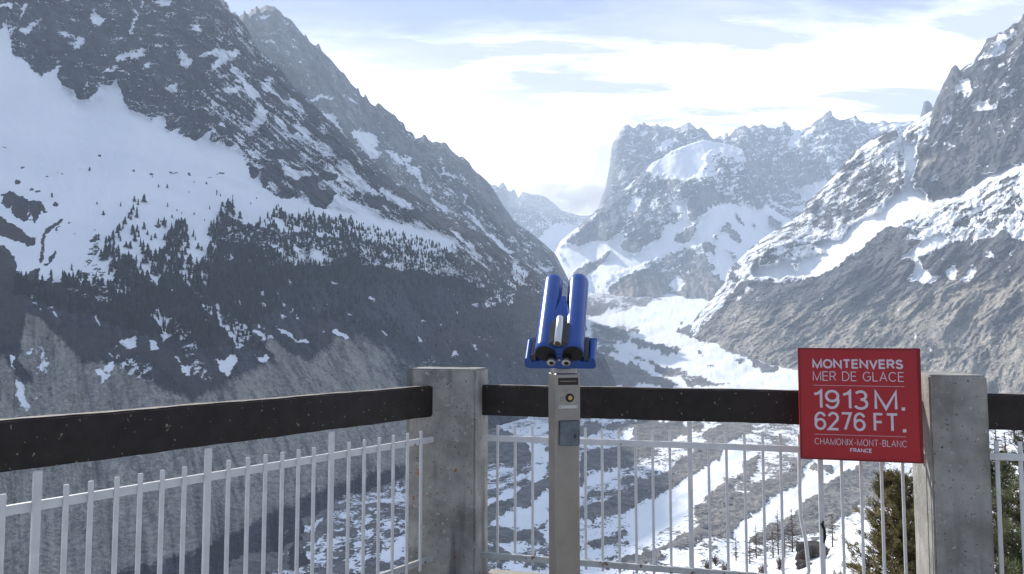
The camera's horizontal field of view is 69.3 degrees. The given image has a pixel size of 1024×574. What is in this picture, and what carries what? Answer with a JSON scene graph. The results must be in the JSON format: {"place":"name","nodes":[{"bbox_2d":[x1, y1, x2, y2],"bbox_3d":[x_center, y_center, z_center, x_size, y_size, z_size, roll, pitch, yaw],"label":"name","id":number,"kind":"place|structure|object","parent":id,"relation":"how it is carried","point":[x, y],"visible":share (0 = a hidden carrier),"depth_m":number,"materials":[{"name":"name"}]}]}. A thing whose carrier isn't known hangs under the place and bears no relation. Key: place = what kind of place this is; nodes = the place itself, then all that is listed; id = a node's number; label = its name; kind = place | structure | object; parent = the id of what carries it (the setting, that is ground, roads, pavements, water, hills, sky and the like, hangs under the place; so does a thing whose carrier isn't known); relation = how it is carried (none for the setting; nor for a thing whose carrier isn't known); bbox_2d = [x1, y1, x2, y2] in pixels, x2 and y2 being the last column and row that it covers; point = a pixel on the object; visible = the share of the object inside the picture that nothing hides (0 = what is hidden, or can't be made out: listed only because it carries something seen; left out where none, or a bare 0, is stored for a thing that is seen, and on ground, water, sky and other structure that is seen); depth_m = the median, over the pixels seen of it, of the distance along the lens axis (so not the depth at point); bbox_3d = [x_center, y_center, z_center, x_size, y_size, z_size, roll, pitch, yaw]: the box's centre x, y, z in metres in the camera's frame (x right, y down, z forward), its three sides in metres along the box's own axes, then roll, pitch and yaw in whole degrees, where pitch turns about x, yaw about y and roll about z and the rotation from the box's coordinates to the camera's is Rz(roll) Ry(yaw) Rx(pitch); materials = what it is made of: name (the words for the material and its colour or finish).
{"place":"outdoors","nodes":[
{"label":"outdoors","id":0,"kind":"place"},
{"bbox_2d":[0,431,433,573],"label":"metal railing","id":1,"kind":"object","parent":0,"point":[36,505],"visible":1,"depth_m":3.28,"materials":[{"name":"grey metal"}]},
{"bbox_2d":[0,0,615,573],"bbox_3d":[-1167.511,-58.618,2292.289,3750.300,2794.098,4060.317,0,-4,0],"label":"mountain","id":2,"kind":"structure","parent":0,"point":[180,98],"depth_m":1704.89,"materials":[{"name":"grey stone"}]},
{"bbox_2d":[33,274,38,284],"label":"conifer","id":3,"kind":"object","parent":2,"relation":"on","point":[35,278],"visible":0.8,"depth_m":1254.51,"materials":[{"name":"green plant"}]},
{"bbox_2d":[47,269,53,280],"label":"conifer","id":4,"kind":"object","parent":2,"relation":"on","point":[50,278],"visible":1,"depth_m":1294.72,"materials":[{"name":"green plant"}]},
{"bbox_2d":[81,273,87,283],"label":"conifer","id":5,"kind":"object","parent":2,"relation":"on","point":[85,278],"visible":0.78,"depth_m":1326.34,"materials":[{"name":"green plant"}]},
{"bbox_2d":[99,246,108,259],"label":"conifer","id":6,"kind":"object","parent":2,"relation":"on","point":[104,255],"visible":1,"depth_m":1422.99,"materials":[{"name":"green plant"}]},
{"bbox_2d":[106,244,110,254],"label":"conifer","id":7,"kind":"object","parent":2,"relation":"on","point":[108,248],"visible":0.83,"depth_m":1442.36,"materials":[{"name":"green plant"}]},
{"bbox_2d":[110,242,115,257],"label":"conifer","id":8,"kind":"object","parent":2,"relation":"on","point":[112,252],"visible":0.99,"depth_m":1440.12,"materials":[{"name":"green plant"}]},
{"bbox_2d":[112,269,119,282],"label":"conifer","id":9,"kind":"object","parent":2,"relation":"on","point":[116,274],"visible":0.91,"depth_m":1362.08,"materials":[{"name":"green plant"}]},
{"bbox_2d":[118,262,122,278],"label":"conifer","id":10,"kind":"object","parent":2,"relation":"on","point":[120,270],"visible":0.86,"depth_m":1380.67,"materials":[{"name":"green plant"}]},
{"bbox_2d":[124,253,136,268],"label":"conifer","id":11,"kind":"object","parent":2,"relation":"on","point":[129,258],"visible":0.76,"depth_m":1420.26,"materials":[{"name":"green plant"}]},
{"bbox_2d":[135,269,141,283],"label":"conifer","id":12,"kind":"object","parent":2,"relation":"on","point":[137,277],"visible":0.94,"depth_m":1391.67,"materials":[{"name":"green plant"}]},
{"bbox_2d":[140,269,144,281],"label":"conifer","id":13,"kind":"object","parent":2,"relation":"on","point":[142,276],"visible":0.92,"depth_m":1402.06,"materials":[{"name":"green plant"}]},
{"bbox_2d":[140,239,144,253],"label":"conifer","id":14,"kind":"object","parent":2,"relation":"on","point":[143,247],"visible":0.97,"depth_m":1493.83,"materials":[{"name":"green plant"}]},
{"bbox_2d":[141,252,148,262],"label":"conifer","id":15,"kind":"object","parent":2,"relation":"on","point":[145,259],"visible":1,"depth_m":1465.32,"materials":[{"name":"green plant"}]},
{"bbox_2d":[143,243,149,256],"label":"conifer","id":16,"kind":"object","parent":2,"relation":"on","point":[147,250],"visible":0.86,"depth_m":1490.27,"materials":[{"name":"green plant"}]},
{"bbox_2d":[142,269,151,282],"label":"conifer","id":17,"kind":"object","parent":2,"relation":"on","point":[146,277],"visible":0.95,"depth_m":1400.68,"materials":[{"name":"green plant"}]},
{"bbox_2d":[151,249,158,260],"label":"conifer","id":18,"kind":"object","parent":2,"relation":"on","point":[155,256],"visible":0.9,"depth_m":1485.42,"materials":[{"name":"green plant"}]},
{"bbox_2d":[161,251,167,262],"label":"conifer","id":19,"kind":"object","parent":2,"relation":"on","point":[164,257],"visible":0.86,"depth_m":1486.86,"materials":[{"name":"green plant"}]},
{"bbox_2d":[170,246,175,255],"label":"conifer","id":20,"kind":"object","parent":2,"relation":"on","point":[172,251],"visible":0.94,"depth_m":1524.21,"materials":[{"name":"green plant"}]},
{"bbox_2d":[189,253,193,264],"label":"conifer","id":21,"kind":"object","parent":2,"relation":"on","point":[190,258],"visible":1,"depth_m":1523.99,"materials":[{"name":"green plant"}]},
{"bbox_2d":[202,260,209,272],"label":"conifer","id":22,"kind":"object","parent":2,"relation":"on","point":[207,266],"visible":0.97,"depth_m":1521.47,"materials":[{"name":"green plant"}]},
{"bbox_2d":[206,244,213,257],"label":"conifer","id":23,"kind":"object","parent":2,"relation":"on","point":[210,250],"visible":0.96,"depth_m":1584.09,"materials":[{"name":"green plant"}]},
{"bbox_2d":[212,248,217,260],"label":"conifer","id":24,"kind":"object","parent":2,"relation":"on","point":[215,253],"visible":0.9,"depth_m":1582.27,"materials":[{"name":"green plant"}]},
{"bbox_2d":[234,247,240,258],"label":"conifer","id":25,"kind":"object","parent":2,"relation":"on","point":[236,254],"visible":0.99,"depth_m":1608.07,"materials":[{"name":"green plant"}]},
{"bbox_2d":[11,198,541,357],"bbox_3d":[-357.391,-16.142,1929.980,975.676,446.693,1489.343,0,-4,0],"label":"conifer forest","id":26,"kind":"object","parent":2,"relation":"on","point":[195,281],"visible":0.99,"depth_m":1580.85,"materials":[{"name":"green plant"}]},
{"bbox_2d":[220,0,586,329],"bbox_3d":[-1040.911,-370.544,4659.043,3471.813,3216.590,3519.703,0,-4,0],"label":"ridge","id":27,"kind":"structure","parent":0,"point":[443,178],"depth_m":4560.47,"materials":[{"name":"grey stone"}]},
{"bbox_2d":[473,169,589,252],"bbox_3d":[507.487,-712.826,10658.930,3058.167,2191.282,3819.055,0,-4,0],"label":"distant peaks","id":28,"kind":"object","parent":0,"point":[549,224],"visible":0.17,"depth_m":10817.81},
{"bbox_2d":[224,0,1023,215],"label":"sky","id":29,"kind":"structure","parent":0,"point":[536,96],"materials":[{"name":"white"}]},
{"bbox_2d":[228,293,1023,573],"bbox_3d":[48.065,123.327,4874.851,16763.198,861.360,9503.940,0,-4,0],"label":"glacier","id":30,"kind":"object","parent":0,"point":[644,341],"visible":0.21,"depth_m":1144.47,"materials":[{"name":"white snow"}]},
{"bbox_2d":[228,442,883,573],"bbox_3d":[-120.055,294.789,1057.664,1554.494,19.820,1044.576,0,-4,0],"label":"rubble","id":31,"kind":"object","parent":30,"relation":"on","point":[268,569],"visible":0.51,"depth_m":949.01,"materials":[{"name":"stone"}]},
{"bbox_2d":[555,140,791,300],"bbox_3d":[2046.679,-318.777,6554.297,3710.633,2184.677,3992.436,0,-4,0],"label":"snow dome mountain","id":32,"kind":"structure","parent":0,"point":[697,220],"depth_m":6424.77,"materials":[{"name":"white snow"}]},
{"bbox_2d":[598,110,914,218],"bbox_3d":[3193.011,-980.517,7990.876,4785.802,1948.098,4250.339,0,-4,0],"label":"jagged massif","id":33,"kind":"structure","parent":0,"point":[792,171],"depth_m":7825.30,"materials":[{"name":"grey stone"}]},
{"bbox_2d":[689,14,1023,392],"bbox_3d":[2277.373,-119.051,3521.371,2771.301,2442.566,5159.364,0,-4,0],"label":"mountain","id":34,"kind":"structure","parent":0,"point":[912,236],"depth_m":3235.61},
{"bbox_2d":[920,101,932,116],"bbox_3d":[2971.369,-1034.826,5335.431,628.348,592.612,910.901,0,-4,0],"label":"rock tower","id":35,"kind":"structure","parent":34,"relation":"on","point":[927,107],"depth_m":5266.38,"materials":[{"name":"grey stone"}]},
{"bbox_2d":[704,446,1021,573],"bbox_3d":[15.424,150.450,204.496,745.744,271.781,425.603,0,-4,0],"label":"slope","id":36,"kind":"structure","parent":0,"point":[834,558],"depth_m":89.05,"materials":[{"name":"white snow"}]},
{"bbox_2d":[701,557,713,568],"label":"heath bush","id":37,"kind":"object","parent":36,"relation":"on","point":[706,565],"visible":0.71,"depth_m":102.25,"materials":[{"name":"plant"}]},
{"bbox_2d":[712,554,722,565],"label":"heath bush","id":38,"kind":"object","parent":36,"relation":"on","point":[715,560],"visible":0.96,"depth_m":103.75,"materials":[{"name":"plant"}]},
{"bbox_2d":[719,559,730,569],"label":"heath bush","id":39,"kind":"object","parent":36,"relation":"on","point":[723,566],"visible":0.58,"depth_m":99.95,"materials":[{"name":"plant"}]},
{"bbox_2d":[731,536,739,560],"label":"larch tree","id":40,"kind":"object","parent":36,"relation":"on","point":[736,553],"visible":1,"depth_m":105.11,"materials":[{"name":"white plant"}]},
{"bbox_2d":[743,541,755,563],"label":"larch tree","id":41,"kind":"object","parent":36,"relation":"on","point":[749,555],"visible":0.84,"depth_m":102.69,"materials":[{"name":"plant"}]},
{"bbox_2d":[748,525,763,558],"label":"larch tree","id":42,"kind":"object","parent":36,"relation":"on","point":[754,541],"visible":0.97,"depth_m":104.43,"materials":[{"name":"plant"}]},
{"bbox_2d":[757,562,770,572],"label":"heath bush","id":43,"kind":"object","parent":36,"relation":"on","point":[761,570],"visible":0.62,"depth_m":89.10,"materials":[{"name":"plant"}]},
{"bbox_2d":[757,523,774,551],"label":"larch tree","id":44,"kind":"object","parent":36,"relation":"on","point":[767,539],"visible":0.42,"depth_m":105.04,"materials":[{"name":"plant"}]},
{"bbox_2d":[766,529,780,557],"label":"larch tree","id":45,"kind":"object","parent":36,"relation":"on","point":[772,548],"visible":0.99,"depth_m":101.90,"materials":[{"name":"plant"}]},
{"bbox_2d":[767,514,790,554],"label":"larch tree","id":46,"kind":"object","parent":36,"relation":"on","point":[777,534],"visible":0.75,"depth_m":103.62,"materials":[{"name":"plant"}]},
{"bbox_2d":[774,556,786,569],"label":"heath bush","id":47,"kind":"object","parent":36,"relation":"on","point":[779,559],"visible":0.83,"depth_m":92.16,"materials":[{"name":"plant"}]},
{"bbox_2d":[778,533,791,557],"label":"larch tree","id":48,"kind":"object","parent":36,"relation":"on","point":[785,551],"visible":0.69,"depth_m":99.48,"materials":[{"name":"plant"}]},
{"bbox_2d":[785,508,801,551],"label":"larch tree","id":49,"kind":"object","parent":36,"relation":"on","point":[791,531],"visible":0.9,"depth_m":101.12,"materials":[{"name":"plant"}]},
{"bbox_2d":[795,559,811,569],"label":"boulder","id":50,"kind":"object","parent":36,"relation":"on","point":[800,563],"visible":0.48,"depth_m":88.16,"materials":[{"name":"grey stone"}]},
{"bbox_2d":[798,548,813,559],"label":"heath bush","id":51,"kind":"object","parent":36,"relation":"on","point":[802,557],"visible":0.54,"depth_m":89.62,"materials":[{"name":"plant"}]},
{"bbox_2d":[795,540,827,560],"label":"boulder","id":52,"kind":"object","parent":36,"relation":"on","point":[814,552],"visible":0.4,"depth_m":91.12,"materials":[{"name":"grey stone"}]},
{"bbox_2d":[815,544,832,557],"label":"heath bush","id":53,"kind":"object","parent":36,"relation":"on","point":[827,551],"visible":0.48,"depth_m":86.94,"materials":[{"name":"plant"}]},
{"bbox_2d":[826,514,840,545],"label":"larch tree","id":54,"kind":"object","parent":36,"relation":"on","point":[832,527],"visible":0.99,"depth_m":90.26,"materials":[{"name":"plant"}]},
{"bbox_2d":[831,468,915,573],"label":"pine tree","id":55,"kind":"object","parent":36,"relation":"on","point":[893,517],"visible":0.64,"depth_m":20.69,"materials":[{"name":"green plant"}]},
{"bbox_2d":[989,430,1002,451],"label":"larch tree","id":56,"kind":"object","parent":36,"relation":"on","point":[995,439],"visible":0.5,"depth_m":66.43,"materials":[{"name":"plant"}]},
{"bbox_2d":[999,432,1010,451],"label":"larch tree","id":57,"kind":"object","parent":36,"relation":"on","point":[1005,444],"visible":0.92,"depth_m":65.24,"materials":[{"name":"plant"}]},
{"bbox_2d":[990,449,1021,571],"bbox_3d":[16.827,7.761,25.596,2.906,4.445,2.672,-2,-4,25],"label":"pine tree","id":58,"kind":"object","parent":36,"relation":"on","point":[1005,482],"visible":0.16,"depth_m":25.32,"materials":[{"name":"green plant"}]},
{"bbox_2d":[991,431,1023,573],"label":"pine tree","id":59,"kind":"object","parent":36,"relation":"on","point":[1012,559],"visible":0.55,"depth_m":16.11,"materials":[{"name":"green plant"}]},
{"bbox_2d":[1005,430,1020,442],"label":"larch tree","id":60,"kind":"object","parent":36,"relation":"on","point":[1013,431],"visible":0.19,"depth_m":67.41,"materials":[{"name":"plant"}]},
{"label":"terrace floor","id":61,"kind":"structure","parent":0,"visible":0},
{"bbox_2d":[406,367,487,573],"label":"concrete pillar","id":62,"kind":"structure","parent":61,"relation":"on","point":[455,496],"depth_m":4.35,"materials":[{"name":"grey concrete"}]},
{"bbox_2d":[0,385,432,472],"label":"handrail","id":63,"kind":"object","parent":62,"relation":"attached to","point":[29,442],"visible":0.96,"depth_m":3.16,"materials":[{"name":"brown paint"}]},
{"bbox_2d":[482,384,798,424],"bbox_3d":[0.943,0.664,4.202,2.387,0.186,0.072,-1,-4,15],"label":"handrail","id":64,"kind":"object","parent":62,"relation":"attached to","point":[773,406],"visible":0.72,"depth_m":4.19,"materials":[{"name":"brown paint"}]},
{"bbox_2d":[797,348,923,463],"bbox_3d":[1.773,0.597,3.815,0.570,0.566,0.158,-1,-4,15],"label":"altitude sign","id":65,"kind":"object","parent":64,"relation":"attached to","point":[860,404],"visible":1,"depth_m":3.74,"materials":[{"name":"red metal"}]},
{"bbox_2d":[487,569,547,573],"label":"concrete kerb","id":66,"kind":"structure","parent":61,"relation":"on","point":[494,571],"depth_m":4.50,"materials":[{"name":"beige concrete"}]},
{"bbox_2d":[481,422,907,573],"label":"metal railing","id":67,"kind":"object","parent":66,"relation":"on","point":[669,444],"visible":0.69,"depth_m":4.13,"materials":[{"name":"grey metal"}]},
{"bbox_2d":[820,521,826,542],"bbox_3d":[1.649,1.298,3.925,0.030,0.118,0.017,0,-4,0],"label":"cord scrap","id":68,"kind":"object","parent":67,"relation":"attached to","point":[824,531],"visible":1,"depth_m":3.92,"materials":[{"name":"black"}]},
{"bbox_2d":[990,441,1023,573],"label":"metal railing","id":69,"kind":"object","parent":66,"relation":"on","point":[996,456],"visible":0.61,"depth_m":3.75,"materials":[{"name":"grey metal"}]},
{"bbox_2d":[524,273,596,573],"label":"coin telescope","id":70,"kind":"object","parent":61,"relation":"on","point":[561,346],"visible":1,"depth_m":3.37,"materials":[{"name":"metal"}]},
{"bbox_2d":[912,372,994,573],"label":"concrete pillar","id":71,"kind":"structure","parent":61,"relation":"on","point":[952,504],"depth_m":3.67,"materials":[{"name":"grey concrete"}]},
{"bbox_2d":[987,393,1023,430],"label":"handrail","id":72,"kind":"object","parent":71,"relation":"attached to","point":[1005,411],"visible":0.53,"depth_m":3.76,"materials":[{"name":"brown paint"}]}
]}

